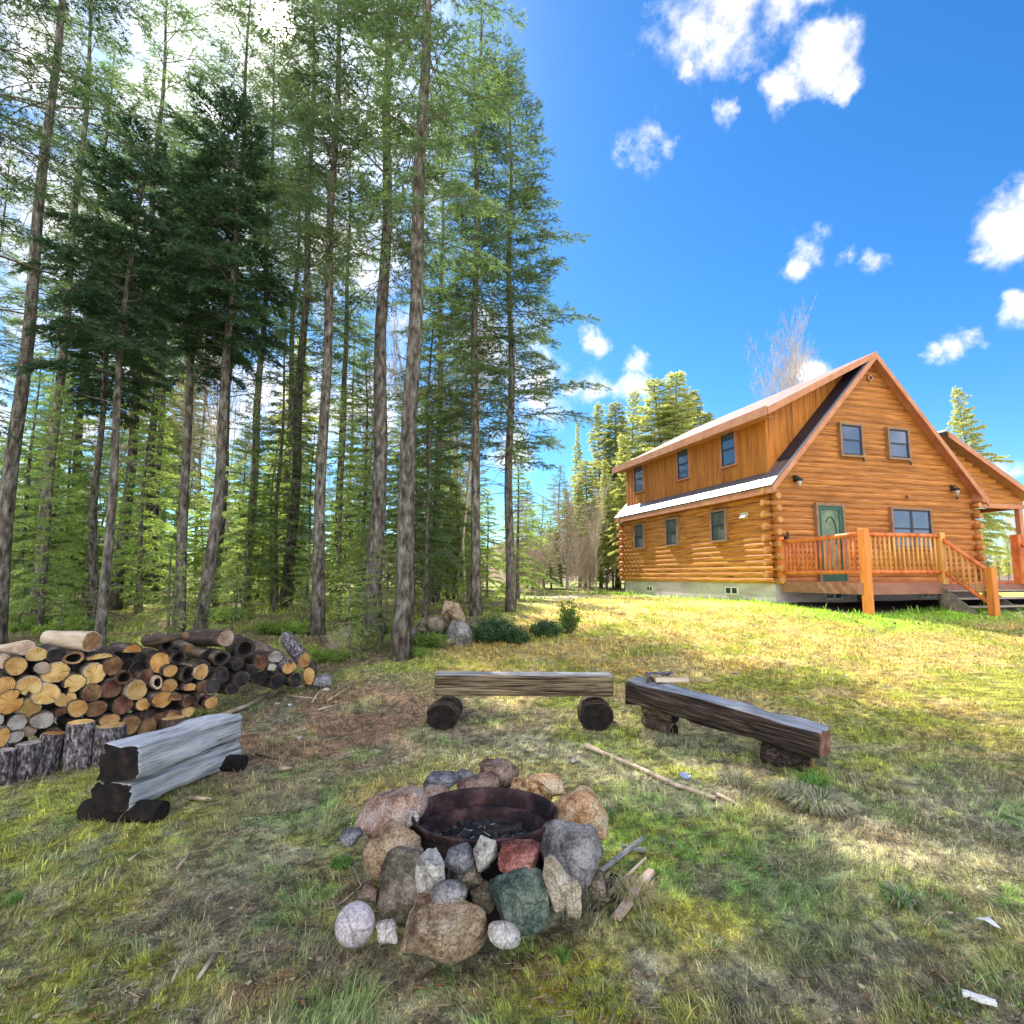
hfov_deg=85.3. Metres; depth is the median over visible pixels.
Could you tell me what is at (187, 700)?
firewood log
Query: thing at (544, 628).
shrub
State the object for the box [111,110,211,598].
conifer tree
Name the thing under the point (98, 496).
young fir
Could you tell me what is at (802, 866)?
grass tuft
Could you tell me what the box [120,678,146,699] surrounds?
firewood log
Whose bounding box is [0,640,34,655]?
firewood log
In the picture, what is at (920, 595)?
basement window
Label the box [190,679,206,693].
firewood log
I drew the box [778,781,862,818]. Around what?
grass tuft
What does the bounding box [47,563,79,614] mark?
fir sapling
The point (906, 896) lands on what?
grass tuft
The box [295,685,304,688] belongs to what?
stone
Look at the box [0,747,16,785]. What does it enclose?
chopping block
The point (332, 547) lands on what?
young fir
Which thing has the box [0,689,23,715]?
firewood log
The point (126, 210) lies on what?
conifer tree
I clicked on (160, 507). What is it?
young fir
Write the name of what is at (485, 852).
rock
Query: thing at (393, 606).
fir sapling
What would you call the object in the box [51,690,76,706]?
firewood log
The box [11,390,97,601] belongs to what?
young fir
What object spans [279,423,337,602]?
young fir
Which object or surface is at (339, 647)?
bare tree
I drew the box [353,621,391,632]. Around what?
leafy plant
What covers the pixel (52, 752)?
chopping block
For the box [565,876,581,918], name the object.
rock
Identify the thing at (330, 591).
fir sapling
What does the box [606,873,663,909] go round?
grass tuft
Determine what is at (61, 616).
fir sapling
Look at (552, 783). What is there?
rock
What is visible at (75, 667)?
firewood log
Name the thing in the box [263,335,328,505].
conifer tree
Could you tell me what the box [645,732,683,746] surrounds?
grass tuft
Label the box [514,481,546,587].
young fir
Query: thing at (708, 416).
conifer tree
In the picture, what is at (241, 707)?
stick
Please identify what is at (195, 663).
firewood log
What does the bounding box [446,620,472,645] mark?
boulder
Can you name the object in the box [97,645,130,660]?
firewood log
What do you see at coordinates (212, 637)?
firewood log
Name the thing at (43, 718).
firewood log
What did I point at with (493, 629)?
shrub
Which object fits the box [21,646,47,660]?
firewood log
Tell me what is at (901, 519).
window
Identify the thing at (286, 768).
stick
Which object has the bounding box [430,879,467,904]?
rock
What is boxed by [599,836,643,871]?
plank
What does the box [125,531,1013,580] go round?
hills
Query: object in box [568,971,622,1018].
grass tuft
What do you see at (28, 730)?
firewood log
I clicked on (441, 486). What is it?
conifer tree
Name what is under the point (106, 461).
bare tree
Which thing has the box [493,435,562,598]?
young fir
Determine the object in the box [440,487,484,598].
young fir
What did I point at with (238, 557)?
young fir
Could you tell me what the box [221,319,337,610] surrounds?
young fir
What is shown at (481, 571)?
fir sapling
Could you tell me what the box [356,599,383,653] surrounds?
fir sapling
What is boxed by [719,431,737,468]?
window
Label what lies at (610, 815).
grass tuft
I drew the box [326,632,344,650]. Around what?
bare tree
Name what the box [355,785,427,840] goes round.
rock
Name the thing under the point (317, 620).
conifer tree
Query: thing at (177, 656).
firewood log
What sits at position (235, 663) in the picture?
firewood log
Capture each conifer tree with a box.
[0,0,153,614]
[0,0,199,644]
[0,0,220,440]
[0,145,40,482]
[3,106,215,650]
[10,34,151,603]
[18,284,84,489]
[23,236,174,619]
[26,366,86,485]
[48,220,132,483]
[71,0,247,610]
[92,395,128,506]
[101,76,312,647]
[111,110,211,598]
[111,148,290,632]
[112,286,208,591]
[126,101,225,598]
[142,0,298,605]
[159,360,211,584]
[169,335,221,589]
[172,499,194,577]
[204,0,436,636]
[205,456,240,578]
[222,421,266,593]
[230,0,373,607]
[231,15,355,600]
[241,60,349,577]
[252,0,460,638]
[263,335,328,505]
[278,127,397,598]
[300,0,529,661]
[316,286,394,588]
[362,32,613,612]
[387,73,490,601]
[387,364,418,483]
[416,424,468,598]
[423,0,538,616]
[443,300,492,461]
[445,375,470,516]
[547,491,580,588]
[548,460,614,587]
[568,424,586,531]
[578,401,616,587]
[589,400,635,588]
[594,459,619,589]
[601,377,684,530]
[605,389,648,533]
[607,433,633,590]
[612,370,705,492]
[684,389,714,430]
[705,412,716,423]
[946,385,1015,559]
[983,538,998,571]
[989,542,1007,579]
[1000,530,1012,579]
[1004,531,1015,571]
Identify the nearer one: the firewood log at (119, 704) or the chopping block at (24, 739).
the chopping block at (24, 739)
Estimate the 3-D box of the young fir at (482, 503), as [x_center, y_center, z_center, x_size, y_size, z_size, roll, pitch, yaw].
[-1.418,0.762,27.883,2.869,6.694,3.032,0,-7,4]
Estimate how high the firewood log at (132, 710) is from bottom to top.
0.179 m
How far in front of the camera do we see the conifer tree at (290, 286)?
17.58 m
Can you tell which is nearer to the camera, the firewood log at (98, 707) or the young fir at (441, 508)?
the firewood log at (98, 707)
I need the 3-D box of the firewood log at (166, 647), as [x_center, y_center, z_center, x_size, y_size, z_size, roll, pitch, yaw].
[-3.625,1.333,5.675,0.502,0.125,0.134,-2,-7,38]
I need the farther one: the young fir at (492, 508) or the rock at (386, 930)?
the young fir at (492, 508)
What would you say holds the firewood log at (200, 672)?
on the firewood log at (200, 684)
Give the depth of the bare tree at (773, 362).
38.87 m
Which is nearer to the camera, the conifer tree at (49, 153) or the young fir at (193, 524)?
the conifer tree at (49, 153)
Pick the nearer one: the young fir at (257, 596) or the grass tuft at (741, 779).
the grass tuft at (741, 779)
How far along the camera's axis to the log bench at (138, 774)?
3.82 m
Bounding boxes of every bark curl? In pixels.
[635,669,642,675]
[646,676,653,682]
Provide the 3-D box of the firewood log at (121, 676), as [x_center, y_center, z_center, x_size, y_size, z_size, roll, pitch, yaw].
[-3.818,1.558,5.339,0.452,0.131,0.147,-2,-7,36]
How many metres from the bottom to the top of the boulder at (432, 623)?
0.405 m
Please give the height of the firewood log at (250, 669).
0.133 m
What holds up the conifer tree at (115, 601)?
on the ground at (648, 967)
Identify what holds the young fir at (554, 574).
on the ground at (648, 967)
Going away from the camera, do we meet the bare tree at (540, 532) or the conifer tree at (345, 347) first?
the conifer tree at (345, 347)
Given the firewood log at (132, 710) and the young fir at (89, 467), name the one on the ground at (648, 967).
the young fir at (89, 467)
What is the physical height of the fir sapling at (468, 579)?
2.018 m
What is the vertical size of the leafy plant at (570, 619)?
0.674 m
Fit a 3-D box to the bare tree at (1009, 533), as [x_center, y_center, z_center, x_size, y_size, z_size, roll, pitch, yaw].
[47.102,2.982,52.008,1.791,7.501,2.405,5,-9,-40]
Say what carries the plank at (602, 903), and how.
on the ground at (648, 967)
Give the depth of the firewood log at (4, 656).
4.53 m
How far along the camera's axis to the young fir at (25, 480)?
26.43 m
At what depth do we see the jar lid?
4.39 m
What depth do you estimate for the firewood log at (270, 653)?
6.81 m
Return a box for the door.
[813,502,849,581]
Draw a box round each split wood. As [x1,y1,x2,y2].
[644,671,673,675]
[655,677,689,682]
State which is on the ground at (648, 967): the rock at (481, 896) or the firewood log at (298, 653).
the rock at (481, 896)
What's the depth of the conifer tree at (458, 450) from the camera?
44.34 m
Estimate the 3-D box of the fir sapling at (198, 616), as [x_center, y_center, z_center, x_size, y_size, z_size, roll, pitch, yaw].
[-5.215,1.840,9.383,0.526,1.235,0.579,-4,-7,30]
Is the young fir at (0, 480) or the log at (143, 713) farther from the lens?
the young fir at (0, 480)
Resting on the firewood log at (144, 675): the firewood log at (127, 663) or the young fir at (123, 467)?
the firewood log at (127, 663)
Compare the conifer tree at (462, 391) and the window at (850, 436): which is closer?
the window at (850, 436)
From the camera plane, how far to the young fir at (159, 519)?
23.91 m
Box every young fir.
[0,352,85,603]
[0,429,23,587]
[0,443,31,581]
[0,446,17,603]
[9,384,91,626]
[9,473,82,598]
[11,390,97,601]
[11,427,71,587]
[14,373,115,600]
[17,443,43,590]
[31,359,159,607]
[67,436,133,592]
[76,448,105,584]
[84,366,204,612]
[99,414,196,596]
[99,489,164,596]
[124,456,177,596]
[126,453,175,584]
[150,471,225,594]
[159,481,204,595]
[187,426,257,593]
[187,474,213,585]
[199,393,301,610]
[207,422,260,593]
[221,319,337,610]
[224,426,311,605]
[224,465,303,599]
[225,507,257,588]
[230,439,295,594]
[262,505,299,590]
[264,476,312,595]
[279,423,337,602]
[291,462,329,591]
[298,387,394,615]
[300,476,314,586]
[312,491,357,597]
[325,349,395,600]
[325,498,361,590]
[326,454,362,591]
[336,411,422,611]
[342,441,372,587]
[359,410,442,594]
[383,443,451,605]
[384,301,470,606]
[387,371,459,599]
[389,378,468,617]
[430,438,486,598]
[431,460,489,596]
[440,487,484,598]
[441,423,482,598]
[441,452,470,590]
[456,487,505,596]
[465,463,503,587]
[465,485,493,586]
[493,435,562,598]
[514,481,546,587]
[520,509,553,589]
[533,496,560,587]
[540,464,572,585]
[540,517,565,589]
[562,479,586,587]
[571,504,610,588]
[596,518,623,588]
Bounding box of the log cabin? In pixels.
[612,351,1023,602]
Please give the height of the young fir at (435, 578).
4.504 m
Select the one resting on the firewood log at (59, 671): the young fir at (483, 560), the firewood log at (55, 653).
the firewood log at (55, 653)
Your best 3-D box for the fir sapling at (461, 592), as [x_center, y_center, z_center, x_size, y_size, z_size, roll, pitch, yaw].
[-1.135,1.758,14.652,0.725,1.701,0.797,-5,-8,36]
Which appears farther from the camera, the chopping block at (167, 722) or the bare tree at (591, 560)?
the bare tree at (591, 560)
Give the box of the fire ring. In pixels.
[411,787,557,929]
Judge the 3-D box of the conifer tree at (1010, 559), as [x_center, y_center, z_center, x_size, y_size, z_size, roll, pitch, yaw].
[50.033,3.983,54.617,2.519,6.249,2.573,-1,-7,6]
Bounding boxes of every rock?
[335,901,374,948]
[339,827,362,846]
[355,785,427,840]
[357,882,378,902]
[362,819,421,881]
[375,919,397,943]
[378,846,423,927]
[399,892,486,964]
[407,809,418,826]
[415,847,445,893]
[423,771,461,788]
[425,784,448,797]
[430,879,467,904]
[444,842,473,873]
[447,864,483,890]
[457,768,475,777]
[457,771,498,788]
[469,879,494,913]
[473,835,497,872]
[479,758,519,787]
[487,920,520,949]
[488,866,549,936]
[498,839,540,872]
[511,777,552,800]
[527,773,564,796]
[540,819,603,894]
[542,854,571,912]
[554,785,607,839]
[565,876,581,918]
[587,869,605,900]
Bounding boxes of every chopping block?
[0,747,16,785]
[3,737,27,747]
[14,740,43,780]
[38,731,64,776]
[61,719,95,771]
[91,722,126,767]
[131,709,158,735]
[158,715,186,729]
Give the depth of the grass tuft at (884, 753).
4.95 m
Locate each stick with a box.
[127,849,142,860]
[171,946,195,982]
[175,851,190,869]
[188,795,211,800]
[196,953,216,980]
[218,692,269,713]
[255,753,276,759]
[279,766,292,771]
[286,695,317,698]
[317,703,341,710]
[327,684,353,700]
[340,867,361,903]
[584,742,716,799]
[716,793,737,804]
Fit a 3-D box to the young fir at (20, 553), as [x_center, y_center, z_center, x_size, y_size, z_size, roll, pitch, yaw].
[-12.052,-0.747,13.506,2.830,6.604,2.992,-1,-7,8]
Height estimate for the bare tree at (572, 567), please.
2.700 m
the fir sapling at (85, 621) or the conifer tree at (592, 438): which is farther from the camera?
the conifer tree at (592, 438)
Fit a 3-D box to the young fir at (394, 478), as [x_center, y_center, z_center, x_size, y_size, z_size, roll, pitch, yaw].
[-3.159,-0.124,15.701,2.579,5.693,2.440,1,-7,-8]
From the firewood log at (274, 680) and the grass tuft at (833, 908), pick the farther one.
the firewood log at (274, 680)
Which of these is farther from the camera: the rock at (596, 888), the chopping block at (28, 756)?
the chopping block at (28, 756)
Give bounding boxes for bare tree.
[71,382,149,539]
[71,426,120,597]
[168,350,249,579]
[176,337,291,601]
[326,460,354,520]
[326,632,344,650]
[332,630,347,650]
[334,344,405,528]
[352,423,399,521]
[386,283,468,601]
[419,278,507,601]
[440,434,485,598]
[494,538,528,592]
[502,490,529,544]
[502,546,530,590]
[503,491,531,543]
[519,537,541,591]
[520,519,549,589]
[521,526,567,592]
[522,543,555,589]
[548,532,585,591]
[549,474,584,590]
[559,523,603,592]
[560,470,593,591]
[567,533,595,592]
[572,526,601,589]
[580,473,613,593]
[586,516,605,588]
[743,299,821,394]
[750,345,814,402]
[1000,510,1014,580]
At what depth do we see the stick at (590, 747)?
4.46 m
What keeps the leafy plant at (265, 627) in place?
on the ground at (648, 967)
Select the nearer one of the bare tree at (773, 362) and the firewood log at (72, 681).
the firewood log at (72, 681)
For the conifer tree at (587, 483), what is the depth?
30.75 m
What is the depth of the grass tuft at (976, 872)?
2.98 m
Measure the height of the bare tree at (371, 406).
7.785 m
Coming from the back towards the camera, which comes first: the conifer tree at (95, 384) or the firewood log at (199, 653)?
the conifer tree at (95, 384)
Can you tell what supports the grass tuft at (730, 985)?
on the ground at (648, 967)
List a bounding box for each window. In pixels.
[633,465,644,493]
[633,523,646,549]
[664,517,680,546]
[676,448,690,481]
[709,508,729,542]
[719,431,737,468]
[824,593,842,599]
[836,422,864,457]
[884,426,911,460]
[887,507,933,549]
[918,594,934,597]
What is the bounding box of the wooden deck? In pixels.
[776,528,1023,615]
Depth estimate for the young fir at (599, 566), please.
30.60 m
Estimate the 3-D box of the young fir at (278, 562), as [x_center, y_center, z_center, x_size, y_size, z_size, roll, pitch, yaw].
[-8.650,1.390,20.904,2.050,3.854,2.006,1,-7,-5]
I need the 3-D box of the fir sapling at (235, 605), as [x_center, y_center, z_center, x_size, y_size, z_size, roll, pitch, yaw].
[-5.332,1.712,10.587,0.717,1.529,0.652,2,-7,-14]
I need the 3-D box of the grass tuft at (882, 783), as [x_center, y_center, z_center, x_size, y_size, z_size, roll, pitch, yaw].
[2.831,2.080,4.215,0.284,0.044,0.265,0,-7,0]
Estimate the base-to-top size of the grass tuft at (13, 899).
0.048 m
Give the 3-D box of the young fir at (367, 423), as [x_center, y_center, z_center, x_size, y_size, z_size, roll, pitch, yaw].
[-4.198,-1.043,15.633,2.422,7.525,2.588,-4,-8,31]
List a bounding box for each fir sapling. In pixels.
[8,570,38,628]
[41,554,80,622]
[44,595,77,631]
[45,547,88,614]
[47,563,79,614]
[65,587,86,618]
[75,590,97,630]
[126,547,163,616]
[135,541,197,647]
[186,577,195,616]
[186,586,219,647]
[211,563,252,632]
[282,544,312,621]
[293,554,312,601]
[325,570,336,603]
[326,565,374,662]
[332,532,383,624]
[354,544,396,651]
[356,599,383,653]
[386,581,415,632]
[453,549,482,600]
[455,536,483,603]
[465,548,497,612]
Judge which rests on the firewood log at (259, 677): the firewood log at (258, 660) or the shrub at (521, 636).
the firewood log at (258, 660)
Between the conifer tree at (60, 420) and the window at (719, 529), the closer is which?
the window at (719, 529)
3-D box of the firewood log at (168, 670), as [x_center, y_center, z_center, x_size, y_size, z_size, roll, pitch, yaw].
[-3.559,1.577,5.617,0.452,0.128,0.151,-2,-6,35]
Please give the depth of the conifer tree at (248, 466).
21.12 m
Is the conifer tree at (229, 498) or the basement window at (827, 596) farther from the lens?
the conifer tree at (229, 498)
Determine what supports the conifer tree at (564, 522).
on the ground at (648, 967)
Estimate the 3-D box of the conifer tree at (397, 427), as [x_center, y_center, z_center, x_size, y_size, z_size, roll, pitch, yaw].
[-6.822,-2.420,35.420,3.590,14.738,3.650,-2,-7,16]
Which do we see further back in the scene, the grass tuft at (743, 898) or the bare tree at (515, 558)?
the bare tree at (515, 558)
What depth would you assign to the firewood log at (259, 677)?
6.38 m
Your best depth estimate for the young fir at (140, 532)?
13.13 m
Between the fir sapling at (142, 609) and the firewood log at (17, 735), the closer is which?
the firewood log at (17, 735)
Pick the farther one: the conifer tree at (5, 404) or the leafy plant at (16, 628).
the conifer tree at (5, 404)
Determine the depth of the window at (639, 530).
22.11 m
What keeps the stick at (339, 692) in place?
on the ground at (648, 967)
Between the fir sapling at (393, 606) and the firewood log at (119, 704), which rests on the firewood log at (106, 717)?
the firewood log at (119, 704)
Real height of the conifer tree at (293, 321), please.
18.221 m
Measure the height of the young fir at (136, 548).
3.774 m
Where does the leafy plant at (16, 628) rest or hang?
on the ground at (648, 967)
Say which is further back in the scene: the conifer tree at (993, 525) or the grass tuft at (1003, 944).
the conifer tree at (993, 525)
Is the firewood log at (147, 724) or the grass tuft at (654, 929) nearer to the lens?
the grass tuft at (654, 929)
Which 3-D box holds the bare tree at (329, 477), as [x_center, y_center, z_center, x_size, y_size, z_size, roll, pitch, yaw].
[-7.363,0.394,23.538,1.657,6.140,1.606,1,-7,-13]
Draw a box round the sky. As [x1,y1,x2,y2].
[0,0,1023,560]
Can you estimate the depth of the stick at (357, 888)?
2.86 m
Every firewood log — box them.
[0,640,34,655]
[0,651,10,669]
[0,654,27,675]
[0,671,15,693]
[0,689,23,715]
[0,714,3,724]
[0,724,10,747]
[3,713,27,730]
[7,729,24,743]
[12,668,33,678]
[13,694,41,716]
[15,674,42,694]
[20,681,60,703]
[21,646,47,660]
[22,724,36,736]
[27,660,50,673]
[27,707,54,728]
[31,659,69,682]
[34,723,62,738]
[38,644,65,661]
[40,630,101,651]
[49,705,66,717]
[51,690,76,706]
[56,713,82,730]
[57,670,86,692]
[59,650,84,664]
[66,698,88,717]
[67,660,91,671]
[75,683,102,701]
[78,661,105,684]
[80,650,112,659]
[82,712,120,725]
[84,699,107,716]
[92,651,122,675]
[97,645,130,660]
[97,677,121,698]
[105,669,132,684]
[106,642,141,652]
[107,694,133,714]
[119,712,140,734]
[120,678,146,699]
[121,658,131,670]
[128,661,145,674]
[130,652,146,663]
[130,706,162,711]
[131,712,156,734]
[132,668,153,683]
[132,697,149,710]
[133,710,164,723]
[141,632,188,646]
[141,634,173,651]
[142,648,169,673]
[144,689,171,707]
[146,675,161,689]
[152,631,194,652]
[154,664,177,676]
[158,649,185,663]
[158,675,177,691]
[161,709,181,717]
[163,700,177,709]
[168,691,181,699]
[172,646,213,660]
[174,664,193,681]
[174,689,193,707]
[176,706,194,717]
[177,682,195,690]
[178,689,207,707]
[181,629,233,646]
[181,662,207,679]
[184,658,210,672]
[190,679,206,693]
[199,695,218,708]
[203,677,219,693]
[206,664,228,683]
[207,647,229,665]
[217,683,238,694]
[220,655,243,670]
[225,634,255,658]
[225,668,249,686]
[239,663,256,675]
[242,651,266,669]
[249,670,266,684]
[255,640,282,662]
[258,670,285,689]
[264,660,276,670]
[273,656,296,673]
[275,669,301,687]
[280,631,310,667]
[303,660,316,684]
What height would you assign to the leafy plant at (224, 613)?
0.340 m
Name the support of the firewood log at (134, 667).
on the firewood log at (134, 689)
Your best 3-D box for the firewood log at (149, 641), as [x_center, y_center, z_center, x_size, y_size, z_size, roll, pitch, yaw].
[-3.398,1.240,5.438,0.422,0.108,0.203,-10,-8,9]
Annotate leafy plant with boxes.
[8,622,35,631]
[22,613,71,624]
[25,617,95,635]
[50,615,120,630]
[209,604,254,621]
[251,620,291,633]
[271,620,310,634]
[307,645,356,662]
[340,610,383,623]
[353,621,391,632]
[411,644,429,656]
[413,630,454,648]
[556,598,582,633]
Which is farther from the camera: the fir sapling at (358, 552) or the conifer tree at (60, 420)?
the conifer tree at (60, 420)
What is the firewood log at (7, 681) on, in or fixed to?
on the firewood log at (11, 700)
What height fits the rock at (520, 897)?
0.232 m
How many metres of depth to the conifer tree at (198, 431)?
27.89 m
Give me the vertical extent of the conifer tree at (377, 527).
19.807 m
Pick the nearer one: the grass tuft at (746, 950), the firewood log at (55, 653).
the grass tuft at (746, 950)
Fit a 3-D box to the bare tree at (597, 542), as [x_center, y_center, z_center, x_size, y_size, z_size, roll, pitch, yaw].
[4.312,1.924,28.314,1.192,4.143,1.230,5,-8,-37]
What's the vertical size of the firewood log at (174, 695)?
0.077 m
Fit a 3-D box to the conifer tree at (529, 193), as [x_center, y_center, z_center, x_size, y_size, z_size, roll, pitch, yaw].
[-0.369,-4.855,13.962,5.370,15.020,5.093,-6,-9,40]
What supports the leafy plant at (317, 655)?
on the ground at (648, 967)
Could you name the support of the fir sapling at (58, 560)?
on the ground at (648, 967)
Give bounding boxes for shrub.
[467,613,523,643]
[501,627,533,644]
[526,617,567,638]
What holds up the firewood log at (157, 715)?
on the firewood log at (132, 710)
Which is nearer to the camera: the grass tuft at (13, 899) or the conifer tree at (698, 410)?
the grass tuft at (13, 899)
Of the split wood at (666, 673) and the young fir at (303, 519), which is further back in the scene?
the young fir at (303, 519)
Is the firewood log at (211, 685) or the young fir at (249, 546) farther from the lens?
the young fir at (249, 546)
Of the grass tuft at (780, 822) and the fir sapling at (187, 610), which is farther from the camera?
the fir sapling at (187, 610)
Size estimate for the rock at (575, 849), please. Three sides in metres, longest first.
0.307 x 0.303 x 0.299 m
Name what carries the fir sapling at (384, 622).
on the ground at (648, 967)
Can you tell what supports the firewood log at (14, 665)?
on the firewood log at (7, 681)
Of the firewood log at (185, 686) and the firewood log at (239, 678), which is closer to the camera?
the firewood log at (185, 686)
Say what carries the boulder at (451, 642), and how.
on the ground at (648, 967)
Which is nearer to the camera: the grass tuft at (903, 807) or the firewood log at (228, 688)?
the grass tuft at (903, 807)
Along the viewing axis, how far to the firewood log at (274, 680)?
6.64 m
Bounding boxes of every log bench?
[77,713,248,823]
[426,671,613,730]
[625,676,830,772]
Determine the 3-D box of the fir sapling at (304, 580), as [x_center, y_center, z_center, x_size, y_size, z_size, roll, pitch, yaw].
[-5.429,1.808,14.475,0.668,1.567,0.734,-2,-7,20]
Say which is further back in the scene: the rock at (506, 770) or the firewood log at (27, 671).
the firewood log at (27, 671)
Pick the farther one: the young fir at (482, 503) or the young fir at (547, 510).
the young fir at (547, 510)
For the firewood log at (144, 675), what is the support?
on the firewood log at (134, 689)
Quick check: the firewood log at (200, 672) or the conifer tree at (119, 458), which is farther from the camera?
the conifer tree at (119, 458)
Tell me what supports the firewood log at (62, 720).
on the ground at (648, 967)
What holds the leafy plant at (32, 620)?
on the ground at (648, 967)
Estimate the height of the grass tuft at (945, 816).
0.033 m
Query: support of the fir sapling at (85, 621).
on the ground at (648, 967)
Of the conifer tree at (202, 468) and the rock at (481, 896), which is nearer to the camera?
the rock at (481, 896)
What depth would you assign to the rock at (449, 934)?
2.13 m
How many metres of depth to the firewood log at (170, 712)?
5.49 m
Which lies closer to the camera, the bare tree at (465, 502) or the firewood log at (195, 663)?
the firewood log at (195, 663)
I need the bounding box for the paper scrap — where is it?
[976,917,1000,928]
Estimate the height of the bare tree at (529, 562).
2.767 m
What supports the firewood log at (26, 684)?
on the firewood log at (28, 708)
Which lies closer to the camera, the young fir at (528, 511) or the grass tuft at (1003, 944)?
the grass tuft at (1003, 944)
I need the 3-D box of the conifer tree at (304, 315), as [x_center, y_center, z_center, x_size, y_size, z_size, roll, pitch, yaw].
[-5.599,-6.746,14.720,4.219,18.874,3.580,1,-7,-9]
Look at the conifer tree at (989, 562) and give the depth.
69.69 m
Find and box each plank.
[591,885,616,911]
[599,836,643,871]
[606,873,616,889]
[608,857,645,893]
[612,868,654,920]
[622,844,645,852]
[961,989,996,1006]
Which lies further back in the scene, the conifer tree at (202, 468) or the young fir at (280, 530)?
the conifer tree at (202, 468)
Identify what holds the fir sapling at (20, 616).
on the ground at (648, 967)
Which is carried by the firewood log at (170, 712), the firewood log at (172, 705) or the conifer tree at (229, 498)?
the firewood log at (172, 705)
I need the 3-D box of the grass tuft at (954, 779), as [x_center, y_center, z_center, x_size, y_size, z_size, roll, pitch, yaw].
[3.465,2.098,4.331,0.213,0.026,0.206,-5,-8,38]
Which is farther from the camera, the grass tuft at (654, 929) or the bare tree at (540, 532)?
the bare tree at (540, 532)
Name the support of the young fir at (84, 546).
on the ground at (648, 967)
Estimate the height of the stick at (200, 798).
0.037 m
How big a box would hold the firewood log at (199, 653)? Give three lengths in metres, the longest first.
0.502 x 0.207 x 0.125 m
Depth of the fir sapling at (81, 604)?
12.32 m
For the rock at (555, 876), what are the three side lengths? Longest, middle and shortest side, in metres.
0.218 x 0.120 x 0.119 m
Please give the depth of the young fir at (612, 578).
29.71 m
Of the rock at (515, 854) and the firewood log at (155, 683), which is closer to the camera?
the rock at (515, 854)
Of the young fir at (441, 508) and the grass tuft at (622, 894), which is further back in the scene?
the young fir at (441, 508)
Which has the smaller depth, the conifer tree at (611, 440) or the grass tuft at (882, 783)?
the grass tuft at (882, 783)
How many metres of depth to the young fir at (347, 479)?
23.84 m
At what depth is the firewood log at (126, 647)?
5.33 m
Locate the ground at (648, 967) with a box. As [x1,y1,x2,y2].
[0,581,1023,1023]
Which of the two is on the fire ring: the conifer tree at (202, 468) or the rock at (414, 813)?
the rock at (414, 813)
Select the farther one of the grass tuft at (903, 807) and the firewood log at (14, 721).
the firewood log at (14, 721)
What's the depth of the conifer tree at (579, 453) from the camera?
36.55 m
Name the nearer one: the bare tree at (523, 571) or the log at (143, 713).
the log at (143, 713)
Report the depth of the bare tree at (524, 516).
28.86 m
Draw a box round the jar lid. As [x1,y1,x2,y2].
[680,772,690,779]
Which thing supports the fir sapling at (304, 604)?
on the ground at (648, 967)
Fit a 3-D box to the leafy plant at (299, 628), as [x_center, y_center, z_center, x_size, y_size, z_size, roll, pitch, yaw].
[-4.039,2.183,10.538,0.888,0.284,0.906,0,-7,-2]
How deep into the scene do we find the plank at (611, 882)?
2.88 m
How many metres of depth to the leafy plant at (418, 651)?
8.81 m
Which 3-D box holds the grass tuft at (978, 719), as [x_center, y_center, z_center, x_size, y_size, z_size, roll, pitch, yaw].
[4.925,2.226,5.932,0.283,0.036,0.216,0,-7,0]
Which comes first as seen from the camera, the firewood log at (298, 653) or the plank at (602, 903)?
the plank at (602, 903)
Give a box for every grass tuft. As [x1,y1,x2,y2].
[0,890,25,908]
[327,854,352,869]
[549,942,575,964]
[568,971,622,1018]
[604,806,617,822]
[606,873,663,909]
[626,914,683,956]
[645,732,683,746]
[681,923,745,965]
[706,766,756,786]
[711,971,784,1017]
[727,892,779,918]
[737,935,791,970]
[748,812,792,829]
[758,776,823,802]
[764,927,832,967]
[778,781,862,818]
[780,766,842,792]
[782,851,838,876]
[809,897,862,925]
[844,775,866,782]
[863,749,890,758]
[866,778,905,791]
[871,880,928,910]
[886,806,926,822]
[888,805,920,816]
[917,741,948,749]
[917,823,963,840]
[920,783,950,794]
[930,814,963,827]
[944,776,969,784]
[955,744,992,752]
[955,761,991,770]
[956,868,1000,885]
[958,717,983,722]
[971,829,1021,849]
[974,932,1023,964]
[994,784,1023,793]
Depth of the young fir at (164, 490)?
20.04 m
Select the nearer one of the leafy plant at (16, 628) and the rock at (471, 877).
the rock at (471, 877)
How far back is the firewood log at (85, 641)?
5.06 m
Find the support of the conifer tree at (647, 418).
on the ground at (648, 967)
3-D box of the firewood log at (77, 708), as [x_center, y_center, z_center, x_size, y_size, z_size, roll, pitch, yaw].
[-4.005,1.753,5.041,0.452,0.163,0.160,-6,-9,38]
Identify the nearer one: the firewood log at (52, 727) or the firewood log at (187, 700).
the firewood log at (52, 727)
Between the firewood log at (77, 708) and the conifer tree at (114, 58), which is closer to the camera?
the firewood log at (77, 708)
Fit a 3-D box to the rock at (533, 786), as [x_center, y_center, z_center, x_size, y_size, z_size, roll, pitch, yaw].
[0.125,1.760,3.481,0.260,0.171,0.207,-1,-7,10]
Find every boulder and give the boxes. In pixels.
[313,674,331,686]
[416,615,444,635]
[438,638,455,647]
[440,600,465,629]
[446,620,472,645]
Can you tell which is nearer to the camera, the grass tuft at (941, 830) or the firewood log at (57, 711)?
the grass tuft at (941, 830)
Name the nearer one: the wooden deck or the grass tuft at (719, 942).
the grass tuft at (719, 942)
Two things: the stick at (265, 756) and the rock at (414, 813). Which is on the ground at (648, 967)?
the stick at (265, 756)

